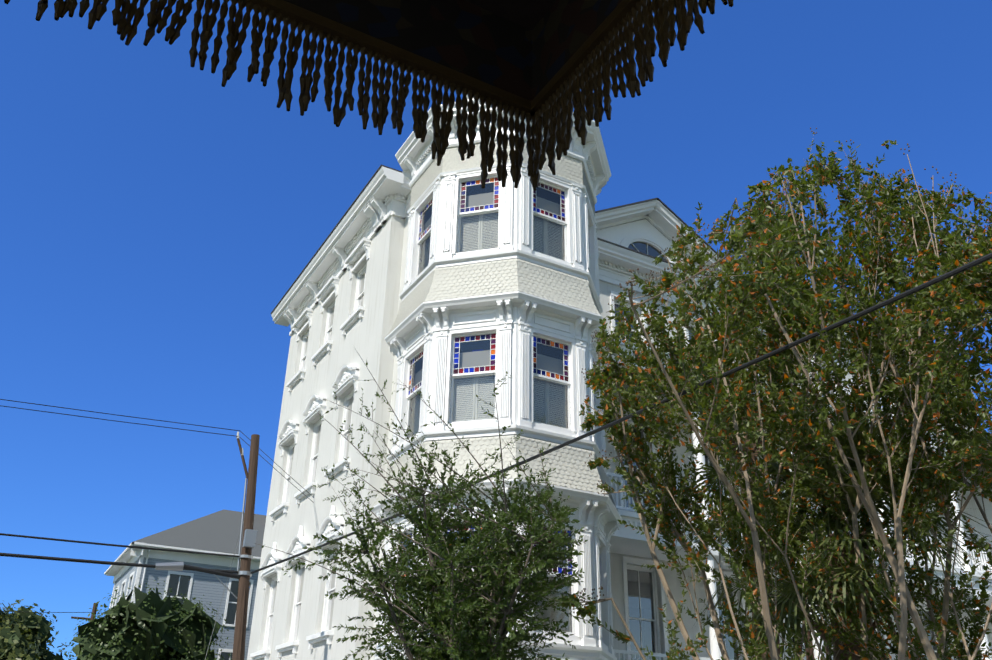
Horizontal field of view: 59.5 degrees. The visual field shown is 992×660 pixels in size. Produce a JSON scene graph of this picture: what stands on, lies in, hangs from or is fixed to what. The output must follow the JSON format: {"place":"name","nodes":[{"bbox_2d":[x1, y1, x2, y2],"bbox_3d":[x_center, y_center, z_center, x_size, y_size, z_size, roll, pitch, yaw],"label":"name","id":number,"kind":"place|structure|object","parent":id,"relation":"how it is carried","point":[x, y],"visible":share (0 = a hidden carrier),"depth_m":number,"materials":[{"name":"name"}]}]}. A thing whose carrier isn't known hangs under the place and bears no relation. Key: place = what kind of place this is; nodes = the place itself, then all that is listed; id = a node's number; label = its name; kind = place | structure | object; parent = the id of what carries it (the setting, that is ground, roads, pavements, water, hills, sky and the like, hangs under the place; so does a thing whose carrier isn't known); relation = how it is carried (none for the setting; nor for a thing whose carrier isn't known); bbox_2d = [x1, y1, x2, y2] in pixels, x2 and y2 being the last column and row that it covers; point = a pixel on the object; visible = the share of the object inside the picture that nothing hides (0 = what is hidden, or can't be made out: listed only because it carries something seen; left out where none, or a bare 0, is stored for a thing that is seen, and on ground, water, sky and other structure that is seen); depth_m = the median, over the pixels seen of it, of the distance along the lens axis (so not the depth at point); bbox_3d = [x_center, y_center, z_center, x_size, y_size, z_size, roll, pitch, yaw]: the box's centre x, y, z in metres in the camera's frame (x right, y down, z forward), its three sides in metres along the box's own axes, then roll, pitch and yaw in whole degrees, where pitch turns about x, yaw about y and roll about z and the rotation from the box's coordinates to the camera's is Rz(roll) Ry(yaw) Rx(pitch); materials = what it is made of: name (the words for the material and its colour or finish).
{"place":"outdoors","nodes":[
{"label":"outdoors","id":0,"kind":"place"},
{"bbox_2d":[255,347,595,659],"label":"street oak tree","id":1,"kind":"object","parent":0,"point":[467,608],"depth_m":9.05,"materials":[{"name":"green plant"}]},
{"bbox_2d":[230,0,639,115],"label":"canopy","id":2,"kind":"object","parent":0,"point":[528,56],"visible":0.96,"depth_m":1.26,"materials":[{"name":"fabric"}]},
{"bbox_2d":[4,0,732,190],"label":"fringe","id":3,"kind":"object","parent":2,"relation":"attached to","point":[595,70],"visible":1,"depth_m":1.14,"materials":[{"name":"brown fabric"}]},
{"bbox_2d":[0,0,991,659],"label":"sky","id":4,"kind":"structure","parent":0,"point":[156,215],"materials":[{"name":"blue"}]},
{"bbox_2d":[561,127,991,659],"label":"crape myrtle tree","id":5,"kind":"object","parent":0,"point":[599,378],"depth_m":10.71,"materials":[{"name":"green plant"}]},
{"bbox_2d":[782,490,832,659],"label":"piazza doors","id":6,"kind":"structure","parent":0,"point":[806,657],"depth_m":25.84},
{"bbox_2d":[632,139,991,659],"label":"crape myrtle tree","id":7,"kind":"object","parent":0,"point":[873,446],"depth_m":10.52,"materials":[{"name":"green plant"}]},
{"label":"ground","id":8,"kind":"structure","parent":0,"visible":0},
{"bbox_2d":[64,578,231,659],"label":"bush","id":9,"kind":"object","parent":8,"relation":"on","point":[151,625],"visible":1,"depth_m":36.44,"materials":[{"name":"green plant"}]},
{"bbox_2d":[104,509,265,659],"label":"neighbour house","id":10,"kind":"structure","parent":8,"relation":"on","point":[218,532],"depth_m":43.44,"materials":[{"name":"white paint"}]},
{"bbox_2d":[155,432,259,659],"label":"utility pole","id":11,"kind":"object","parent":8,"relation":"on","point":[244,574],"visible":0.92,"depth_m":19.25,"materials":[{"name":"brown wood"}]},
{"bbox_2d":[0,253,991,612],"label":"wires","id":12,"kind":"object","parent":11,"relation":"attached to","point":[876,307],"visible":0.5,"depth_m":12.23,"materials":[{"name":"black rubber"}]},
{"bbox_2d":[371,95,622,659],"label":"tower body","id":13,"kind":"structure","parent":8,"relation":"on","point":[516,316],"depth_m":18.66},
{"bbox_2d":[372,140,617,510],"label":"tower shingles","id":14,"kind":"object","parent":13,"relation":"attached to","point":[574,458],"visible":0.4,"depth_m":18.69,"materials":[{"name":"white wood"}]},
{"bbox_2d":[384,168,609,647],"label":"tower windows","id":15,"kind":"structure","parent":13,"relation":"in","point":[476,365],"depth_m":18.62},
{"bbox_2d":[247,205,991,659],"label":"block walls","id":16,"kind":"structure","parent":8,"relation":"on","point":[369,331],"depth_m":24.27,"materials":[{"name":"paint"}]},
{"bbox_2d":[250,164,981,659],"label":"building trim","id":17,"kind":"structure","parent":16,"relation":"attached to","point":[382,198],"depth_m":25.81,"materials":[{"name":"white paint"}]},
{"bbox_3d":[5.833,-0.494,34.349,26.560,2.200,10.470,15,-29,-26],"label":"roof","id":18,"kind":"object","parent":17,"relation":"on","visible":0},
{"bbox_2d":[595,198,733,280],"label":"pediment","id":19,"kind":"structure","parent":18,"relation":"on","point":[648,226],"depth_m":29.24,"materials":[{"name":"white paint"}]},
{"bbox_2d":[656,304,836,659],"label":"garden palm","id":20,"kind":"object","parent":8,"relation":"on","point":[739,362],"depth_m":15.73,"materials":[{"name":"green plant"}]},
{"bbox_2d":[603,340,991,659],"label":"piazza","id":21,"kind":"structure","parent":8,"relation":"on","point":[627,540],"depth_m":22.62,"materials":[{"name":"white paint"}]},
{"bbox_2d":[673,413,991,659],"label":"palm","id":22,"kind":"object","parent":8,"relation":"on","point":[790,605],"depth_m":11.30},
{"bbox_3d":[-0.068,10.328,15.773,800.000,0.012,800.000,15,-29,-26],"label":"road","id":23,"kind":"structure","parent":0,"visible":0},
{"bbox_2d":[0,599,74,659],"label":"bush","id":24,"kind":"object","parent":23,"relation":"on","point":[25,634],"visible":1,"depth_m":54.14,"materials":[{"name":"green plant"}]},
{"bbox_2d":[71,603,97,619],"bbox_3d":[-18.335,16.194,37.802,1.800,8.300,0.280,15,-29,-26],"label":"utility pole","id":25,"kind":"object","parent":23,"relation":"on","point":[93,611],"visible":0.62,"depth_m":39.30,"materials":[{"name":"brown wood"}]}
]}

